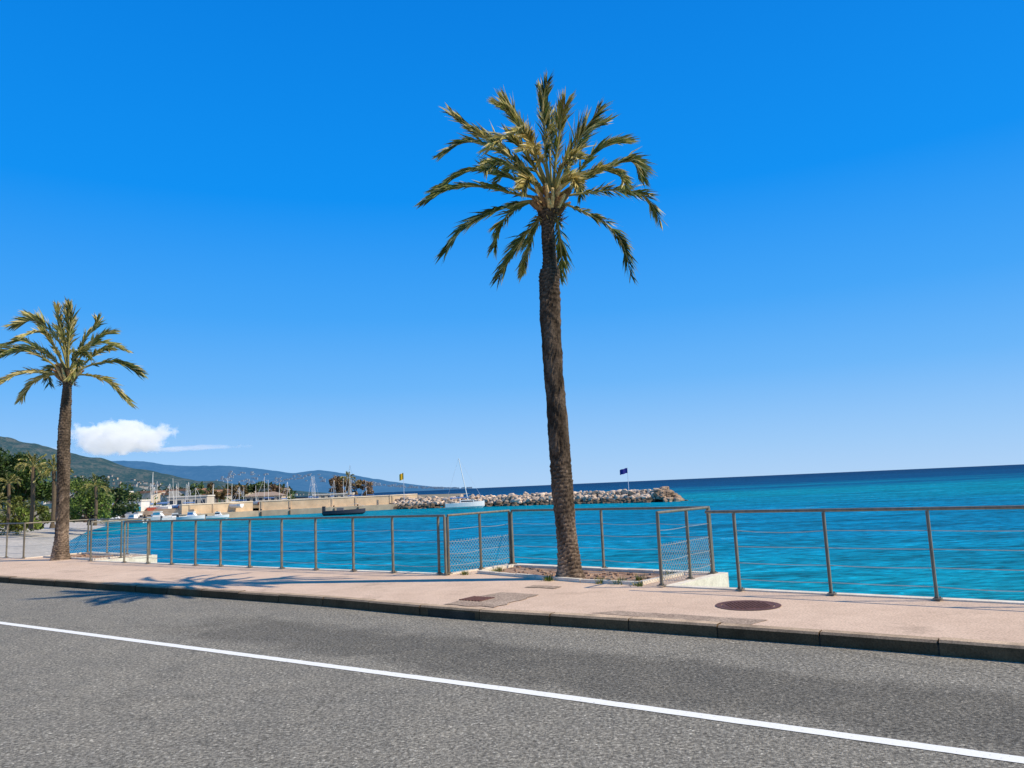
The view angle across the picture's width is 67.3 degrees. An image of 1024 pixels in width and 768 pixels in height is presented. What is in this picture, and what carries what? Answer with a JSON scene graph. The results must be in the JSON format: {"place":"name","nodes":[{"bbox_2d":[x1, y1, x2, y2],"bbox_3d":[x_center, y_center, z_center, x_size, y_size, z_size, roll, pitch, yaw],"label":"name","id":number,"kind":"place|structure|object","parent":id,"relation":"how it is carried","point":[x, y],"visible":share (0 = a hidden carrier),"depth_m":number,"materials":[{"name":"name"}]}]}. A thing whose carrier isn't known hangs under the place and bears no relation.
{"place":"outdoors","nodes":[
{"label":"outdoors","id":0,"kind":"place"},
{"bbox_2d":[0,519,106,556],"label":"pebble beach","id":1,"kind":"structure","parent":0,"point":[50,533],"depth_m":88.60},
{"bbox_2d":[0,492,10,509],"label":"palm tree","id":2,"kind":"object","parent":1,"relation":"on","point":[1,495],"visible":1,"depth_m":87.59,"materials":[{"name":"green plant"}]},
{"bbox_2d":[0,474,21,528],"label":"palm tree","id":3,"kind":"object","parent":1,"relation":"on","point":[9,485],"visible":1,"depth_m":92.36,"materials":[{"name":"green plant"}]},
{"bbox_2d":[0,447,26,509],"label":"broadleaf tree","id":4,"kind":"object","parent":1,"relation":"on","point":[4,453],"visible":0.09,"depth_m":105.73,"materials":[{"name":"green plant"}]},
{"bbox_2d":[0,496,50,534],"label":"broadleaf tree","id":5,"kind":"object","parent":1,"relation":"on","point":[16,501],"visible":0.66,"depth_m":97.70,"materials":[{"name":"green plant"}]},
{"bbox_2d":[0,452,56,503],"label":"broadleaf tree","id":6,"kind":"object","parent":1,"relation":"on","point":[43,491],"visible":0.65,"depth_m":102.03,"materials":[{"name":"green plant"}]},
{"bbox_2d":[13,450,50,528],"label":"palm tree","id":7,"kind":"object","parent":1,"relation":"on","point":[32,472],"visible":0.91,"depth_m":90.37,"materials":[{"name":"green plant"}]},
{"bbox_2d":[14,506,55,530],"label":"bush","id":8,"kind":"object","parent":1,"relation":"on","point":[22,513],"visible":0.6,"depth_m":95.36,"materials":[{"name":"green plant"}]},
{"bbox_2d":[33,454,73,527],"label":"palm tree","id":9,"kind":"object","parent":1,"relation":"on","point":[47,473],"visible":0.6,"depth_m":89.15,"materials":[{"name":"green plant"}]},
{"bbox_2d":[69,475,109,521],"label":"broadleaf tree","id":10,"kind":"object","parent":1,"relation":"on","point":[86,479],"visible":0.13,"depth_m":124.87,"materials":[{"name":"green plant"}]},
{"bbox_2d":[0,436,408,509],"bbox_3d":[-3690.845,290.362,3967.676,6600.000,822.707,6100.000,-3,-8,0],"label":"hillside","id":11,"kind":"structure","parent":0,"point":[84,466],"depth_m":4744.86,"materials":[{"name":"green plant"}]},
{"bbox_2d":[38,466,471,504],"bbox_3d":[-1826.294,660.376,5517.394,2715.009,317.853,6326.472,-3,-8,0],"label":"hillside houses","id":12,"kind":"structure","parent":11,"relation":"on","point":[256,478],"depth_m":8239.94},
{"bbox_2d":[0,493,468,520],"bbox_3d":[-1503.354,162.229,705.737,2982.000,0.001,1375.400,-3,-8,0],"label":"town ground","id":13,"kind":"structure","parent":0,"point":[423,496],"depth_m":345.34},
{"bbox_2d":[69,477,114,524],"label":"broadleaf tree","id":14,"kind":"object","parent":13,"relation":"on","point":[85,502],"visible":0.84,"depth_m":106.26,"materials":[{"name":"green plant"}]},
{"bbox_2d":[81,474,110,525],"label":"palm tree","id":15,"kind":"object","parent":13,"relation":"on","point":[96,489],"visible":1,"depth_m":92.22,"materials":[{"name":"green plant"}]},
{"bbox_2d":[98,479,133,520],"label":"broadleaf tree","id":16,"kind":"object","parent":13,"relation":"on","point":[120,495],"visible":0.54,"depth_m":120.42,"materials":[{"name":"green plant"}]},
{"bbox_2d":[111,491,141,518],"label":"broadleaf tree","id":17,"kind":"object","parent":13,"relation":"on","point":[132,507],"visible":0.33,"depth_m":148.46,"materials":[{"name":"green plant"}]},
{"bbox_2d":[74,488,291,512],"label":"town houses","id":18,"kind":"structure","parent":13,"relation":"on","point":[159,494],"depth_m":276.05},
{"bbox_2d":[73,481,295,511],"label":"distant tree belt","id":19,"kind":"object","parent":13,"relation":"on","point":[291,491],"visible":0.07,"depth_m":344.57,"materials":[{"name":"green plant"}]},
{"bbox_2d":[186,483,203,495],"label":"broadleaf tree","id":20,"kind":"object","parent":13,"relation":"on","point":[200,491],"visible":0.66,"depth_m":214.56,"materials":[{"name":"green plant"}]},
{"bbox_2d":[205,482,227,502],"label":"broadleaf tree","id":21,"kind":"object","parent":13,"relation":"on","point":[220,495],"visible":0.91,"depth_m":211.67,"materials":[{"name":"green plant"}]},
{"bbox_2d":[229,485,247,501],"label":"broadleaf tree","id":22,"kind":"object","parent":13,"relation":"on","point":[234,489],"visible":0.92,"depth_m":214.42,"materials":[{"name":"green plant"}]},
{"bbox_2d":[246,481,268,493],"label":"broadleaf tree","id":23,"kind":"object","parent":13,"relation":"on","point":[253,488],"visible":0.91,"depth_m":213.67,"materials":[{"name":"green plant"}]},
{"bbox_2d":[245,492,285,507],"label":"harbour building","id":24,"kind":"structure","parent":13,"relation":"on","point":[262,495],"depth_m":193.95,"materials":[{"name":"beige paint"}]},
{"bbox_2d":[268,484,288,495],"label":"broadleaf tree","id":25,"kind":"object","parent":13,"relation":"on","point":[275,488],"visible":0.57,"depth_m":209.27,"materials":[{"name":"green plant"}]},
{"bbox_2d":[312,492,354,497],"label":"harbour building","id":26,"kind":"structure","parent":13,"relation":"on","point":[332,494],"depth_m":199.68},
{"bbox_2d":[328,478,342,492],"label":"broadleaf tree","id":27,"kind":"object","parent":13,"relation":"on","point":[331,482],"visible":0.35,"depth_m":212.93,"materials":[{"name":"brown plant"}]},
{"bbox_2d":[333,475,346,492],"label":"broadleaf tree","id":28,"kind":"object","parent":13,"relation":"on","point":[338,482],"visible":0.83,"depth_m":208.38,"materials":[{"name":"brown plant"}]},
{"bbox_2d":[344,479,362,494],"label":"broadleaf tree","id":29,"kind":"object","parent":13,"relation":"on","point":[358,484],"visible":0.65,"depth_m":212.17,"materials":[{"name":"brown plant"}]},
{"bbox_2d":[360,480,373,495],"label":"broadleaf tree","id":30,"kind":"object","parent":13,"relation":"on","point":[367,484],"visible":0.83,"depth_m":208.53,"materials":[{"name":"brown plant"}]},
{"bbox_2d":[78,494,416,521],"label":"harbour quay","id":31,"kind":"structure","parent":0,"point":[302,506],"depth_m":173.03,"materials":[{"name":"concrete"}]},
{"bbox_2d":[112,499,150,516],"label":"beach club building","id":32,"kind":"structure","parent":31,"relation":"on","point":[144,505],"depth_m":165.54,"materials":[{"name":"white paint"}]},
{"bbox_2d":[147,479,155,510],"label":"sailing dinghy","id":33,"kind":"object","parent":31,"relation":"on","point":[153,507],"visible":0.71,"depth_m":168.58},
{"bbox_2d":[153,481,171,508],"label":"sailing dinghy","id":34,"kind":"object","parent":31,"relation":"on","point":[169,507],"visible":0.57,"depth_m":169.17,"materials":[{"name":"white plastic"}]},
{"bbox_2d":[155,486,175,506],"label":"sailing dinghy","id":35,"kind":"object","parent":31,"relation":"on","point":[166,502],"visible":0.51,"depth_m":176.23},
{"bbox_2d":[167,495,214,504],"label":"harbour building","id":36,"kind":"structure","parent":31,"relation":"on","point":[197,499],"depth_m":181.51,"materials":[{"name":"white paint"}]},
{"bbox_2d":[229,499,243,507],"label":"sailing dinghy","id":37,"kind":"object","parent":31,"relation":"on","point":[236,505],"visible":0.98,"depth_m":168.45,"materials":[{"name":"white plastic"}]},
{"bbox_2d":[340,471,356,496],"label":"palm tree","id":38,"kind":"object","parent":31,"relation":"on","point":[348,480],"visible":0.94,"depth_m":188.52,"materials":[{"name":"green plant"}]},
{"bbox_2d":[112,461,474,492],"bbox_3d":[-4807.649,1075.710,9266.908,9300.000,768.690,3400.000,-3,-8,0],"label":"distant hills","id":39,"kind":"structure","parent":0,"point":[204,473],"depth_m":8544.30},
{"bbox_2d":[0,582,1023,767],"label":"road","id":40,"kind":"structure","parent":0,"point":[69,700],"depth_m":6.16,"materials":[{"name":"grey asphalt"}]},
{"bbox_2d":[0,575,1023,662],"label":"kerb","id":41,"kind":"structure","parent":40,"relation":"on","point":[984,649],"depth_m":8.57,"materials":[{"name":"concrete"}]},
{"bbox_2d":[0,622,1023,762],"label":"road marking","id":42,"kind":"object","parent":40,"relation":"on","point":[976,753],"visible":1,"depth_m":5.73,"materials":[{"name":"paint"}]},
{"bbox_2d":[201,592,939,655],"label":"kerb bed","id":43,"kind":"object","parent":40,"relation":"on","point":[452,614],"visible":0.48,"depth_m":9.88,"materials":[{"name":"grey concrete"}]},
{"bbox_2d":[0,555,1023,642],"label":"pavement","id":44,"kind":"structure","parent":0,"point":[965,620],"depth_m":10.52,"materials":[{"name":"beige concrete"}]},
{"bbox_2d":[0,523,25,556],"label":"seafront railing","id":45,"kind":"object","parent":44,"relation":"on","point":[13,539],"visible":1,"depth_m":24.02,"materials":[{"name":"metal"}]},
{"bbox_2d":[22,519,88,557],"bbox_3d":[-14.352,4.855,24.280,0.110,1.065,1.991,-8,-9,35],"label":"seafront railing","id":46,"kind":"object","parent":44,"relation":"on","point":[87,541],"visible":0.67,"depth_m":24.05,"materials":[{"name":"metal"}]},
{"bbox_2d":[0,296,147,560],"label":"palm tree","id":47,"kind":"object","parent":44,"relation":"on","point":[66,374],"visible":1,"depth_m":22.71,"materials":[{"name":"green plant"}]},
{"bbox_2d":[43,552,131,559],"bbox_3d":[-12.697,5.138,22.912,3.616,0.077,1.219,-9,-10,40],"label":"planting pit border","id":48,"kind":"object","parent":44,"relation":"on","point":[78,558],"visible":0.45,"depth_m":22.18,"materials":[{"name":"beige concrete"}]},
{"bbox_2d":[71,554,113,557],"bbox_3d":[-12.711,5.147,22.907,3.547,0.001,1.150,-9,-10,40],"label":"planting pit","id":49,"kind":"object","parent":44,"relation":"in","point":[76,555],"visible":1,"depth_m":23.67,"materials":[{"name":"brown soil"}]},
{"bbox_2d":[71,554,112,557],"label":"planting pit stones","id":50,"kind":"object","parent":49,"relation":"in","point":[86,555],"visible":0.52,"depth_m":22.72,"materials":[{"name":"stone"}]},
{"bbox_2d":[88,518,150,560],"bbox_3d":[-11.020,4.363,21.683,0.110,1.065,1.722,-8,-10,37],"label":"seafront railing","id":51,"kind":"object","parent":44,"relation":"on","point":[120,544],"visible":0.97,"depth_m":21.63,"materials":[{"name":"metal"}]},
{"bbox_2d":[88,518,150,554],"bbox_3d":[-12.157,4.680,23.685,4.386,1.065,0.110,-9,-10,39],"label":"seafront railing","id":52,"kind":"object","parent":44,"relation":"on","point":[108,527],"visible":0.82,"depth_m":23.79,"materials":[{"name":"metal"}]},
{"bbox_2d":[123,514,448,574],"bbox_3d":[-5.657,3.502,16.979,10.976,1.065,0.140,-8,-9,34],"label":"seafront railing","id":53,"kind":"object","parent":44,"relation":"on","point":[315,530],"visible":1,"depth_m":16.39,"materials":[{"name":"metal"}]},
{"bbox_2d":[446,510,511,573],"bbox_3d":[-0.598,2.962,14.587,0.110,1.065,1.777,-9,-10,41],"label":"seafront railing","id":54,"kind":"object","parent":44,"relation":"on","point":[479,526],"visible":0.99,"depth_m":14.54,"materials":[{"name":"metal"}]},
{"bbox_2d":[446,592,537,606],"bbox_3d":[-0.222,2.955,10.563,0.859,0.001,1.231,-8,-9,35],"label":"pavement patch","id":55,"kind":"object","parent":44,"relation":"on","point":[502,598],"visible":0.98,"depth_m":10.47,"materials":[{"name":"grey concrete"}]},
{"bbox_2d":[459,596,494,601],"bbox_3d":[-0.487,2.972,10.651,0.360,0.012,0.340,-8,-9,35],"label":"drain grate","id":56,"kind":"object","parent":55,"relation":"on","point":[477,598],"visible":1,"depth_m":10.61,"materials":[{"name":"metal"}]},
{"bbox_2d":[527,585,560,587],"bbox_3d":[0.481,3.069,11.653,0.541,0.001,0.262,-7,-9,33],"label":"pavement patch","id":57,"kind":"object","parent":44,"relation":"on","point":[542,586],"visible":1,"depth_m":11.65,"materials":[{"name":"beige concrete"}]},
{"bbox_2d":[477,564,684,584],"bbox_3d":[0.942,3.231,13.073,3.702,0.077,1.447,-9,-10,41],"label":"planting pit border","id":58,"kind":"object","parent":44,"relation":"on","point":[488,571],"visible":0.52,"depth_m":12.89,"materials":[{"name":"beige concrete"}]},
{"bbox_2d":[415,71,669,578],"bbox_3d":[0.552,-1.135,13.218,3.659,8.890,3.843,5,-10,-43],"label":"palm tree","id":59,"kind":"object","parent":58,"relation":"in","point":[548,203],"visible":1,"depth_m":13.15,"materials":[{"name":"green plant"}]},
{"bbox_2d":[537,573,556,580],"bbox_3d":[0.602,3.111,12.434,0.301,0.130,0.313,-7,-9,32],"label":"weed tuft","id":60,"kind":"object","parent":58,"relation":"on","point":[549,578],"visible":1,"depth_m":12.40,"materials":[{"name":"green plant"}]},
{"bbox_2d":[594,576,610,583],"bbox_3d":[1.385,3.003,11.837,0.291,0.117,0.262,-3,-8,0],"label":"weed tuft","id":61,"kind":"object","parent":58,"relation":"on","point":[601,582],"visible":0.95,"depth_m":11.78,"materials":[{"name":"green plant"}]},
{"bbox_2d":[610,576,626,584],"bbox_3d":[1.618,2.964,11.694,0.328,0.137,0.286,-8,-9,36],"label":"weed tuft","id":62,"kind":"object","parent":58,"relation":"on","point":[619,580],"visible":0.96,"depth_m":11.63,"materials":[{"name":"green plant"}]},
{"bbox_2d":[632,573,646,580],"bbox_3d":[1.993,2.997,11.978,0.263,0.113,0.249,-1,-8,-13],"label":"weed tuft","id":63,"kind":"object","parent":58,"relation":"on","point":[638,578],"visible":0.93,"depth_m":11.95,"materials":[{"name":"green plant"}]},
{"bbox_2d":[501,567,665,580],"bbox_3d":[0.942,3.240,13.072,3.631,0.001,1.374,-9,-10,41],"label":"planting pit","id":64,"kind":"object","parent":44,"relation":"in","point":[620,575],"visible":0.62,"depth_m":13.09,"materials":[{"name":"brown soil"}]},
{"bbox_2d":[509,566,669,579],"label":"planting pit stones","id":65,"kind":"object","parent":64,"relation":"in","point":[604,576],"visible":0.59,"depth_m":12.87,"materials":[{"name":"stone"}]},
{"bbox_2d":[510,506,717,572],"bbox_3d":[1.611,2.758,13.776,4.369,1.065,0.110,-9,-10,41],"label":"seafront railing","id":66,"kind":"object","parent":44,"relation":"on","point":[601,523],"visible":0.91,"depth_m":13.71,"materials":[{"name":"metal"}]},
{"bbox_2d":[629,579,642,586],"bbox_3d":[1.850,2.931,11.368,0.226,0.096,0.249,-6,-9,27],"label":"weed tuft","id":67,"kind":"object","parent":44,"relation":"on","point":[639,585],"visible":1,"depth_m":11.36,"materials":[{"name":"green plant"}]},
{"bbox_2d":[596,611,765,624],"bbox_3d":[1.816,2.615,8.656,2.026,0.001,0.334,-8,-9,35],"label":"pavement patch","id":68,"kind":"object","parent":44,"relation":"on","point":[704,618],"visible":1,"depth_m":8.56,"materials":[{"name":"beige concrete"}]},
{"bbox_2d":[656,506,716,585],"bbox_3d":[2.653,2.443,11.751,0.110,1.065,1.648,-9,-10,41],"label":"seafront railing","id":69,"kind":"object","parent":44,"relation":"on","point":[688,554],"visible":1,"depth_m":11.74,"materials":[{"name":"metal"}]},
{"bbox_2d":[715,600,781,609],"bbox_3d":[2.818,2.636,9.187,0.760,0.007,0.760,-3,-8,0],"label":"manhole cover","id":70,"kind":"object","parent":44,"relation":"on","point":[748,605],"visible":1,"depth_m":9.15,"materials":[{"name":"metal"}]},
{"bbox_2d":[705,505,1023,599],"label":"seafront railing","id":71,"kind":"object","parent":44,"relation":"on","point":[830,582],"visible":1,"depth_m":9.52,"materials":[{"name":"metal"}]},
{"bbox_2d":[0,0,1023,487],"label":"sky","id":72,"kind":"structure","parent":0,"point":[834,283],"materials":[{"name":"blue"}]},
{"bbox_2d":[69,464,1023,600],"bbox_3d":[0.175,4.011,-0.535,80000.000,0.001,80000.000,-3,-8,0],"label":"sea","id":73,"kind":"structure","parent":0,"point":[982,532],"depth_m":62.09,"materials":[{"name":"blue liquid"}]},
{"bbox_2d":[97,515,127,523],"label":"motorboat","id":74,"kind":"object","parent":73,"relation":"on","point":[117,522],"visible":0.23,"depth_m":157.47,"materials":[{"name":"white plastic"}]},
{"bbox_2d":[123,514,146,523],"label":"motorboat","id":75,"kind":"object","parent":73,"relation":"on","point":[133,515],"visible":0.39,"depth_m":155.67,"materials":[{"name":"white plastic"}]},
{"bbox_2d":[139,511,171,519],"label":"motorboat","id":76,"kind":"object","parent":73,"relation":"on","point":[157,515],"visible":0.43,"depth_m":157.60,"materials":[{"name":"white plastic"}]},
{"bbox_2d":[160,513,185,519],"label":"motorboat","id":77,"kind":"object","parent":73,"relation":"on","point":[173,517],"visible":0.46,"depth_m":156.25,"materials":[{"name":"white plastic"}]},
{"bbox_2d":[176,512,204,519],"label":"motorboat","id":78,"kind":"object","parent":73,"relation":"on","point":[191,515],"visible":0.73,"depth_m":155.08,"materials":[{"name":"white plastic"}]},
{"bbox_2d":[205,512,228,518],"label":"motorboat","id":79,"kind":"object","parent":73,"relation":"on","point":[218,515],"visible":0.81,"depth_m":158.62,"materials":[{"name":"white plastic"}]},
{"bbox_2d":[322,503,364,515],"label":"motorboat","id":80,"kind":"object","parent":73,"relation":"on","point":[340,511],"visible":0.81,"depth_m":148.22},
{"bbox_2d":[445,458,484,509],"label":"sailboat","id":81,"kind":"object","parent":73,"relation":"on","point":[467,504],"visible":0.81,"depth_m":155.47,"materials":[{"name":"white plastic"}]},
{"bbox_2d":[0,552,1023,604],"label":"sea wall","id":82,"kind":"structure","parent":73,"relation":"in","point":[718,581],"depth_m":11.94,"materials":[{"name":"white concrete"}]},
{"bbox_2d":[389,486,692,508],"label":"rock breakwater","id":83,"kind":"object","parent":73,"relation":"in","point":[665,494],"visible":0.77,"depth_m":159.74,"materials":[{"name":"grey stone"}]},
{"bbox_2d":[399,473,403,481],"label":"flag","id":84,"kind":"object","parent":83,"relation":"on","point":[401,476],"visible":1,"depth_m":179.35,"materials":[{"name":"yellow fabric"}]},
{"bbox_2d":[620,467,628,489],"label":"flag","id":85,"kind":"object","parent":83,"relation":"on","point":[623,471],"visible":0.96,"depth_m":150.92,"materials":[{"name":"blue fabric"}]}
]}

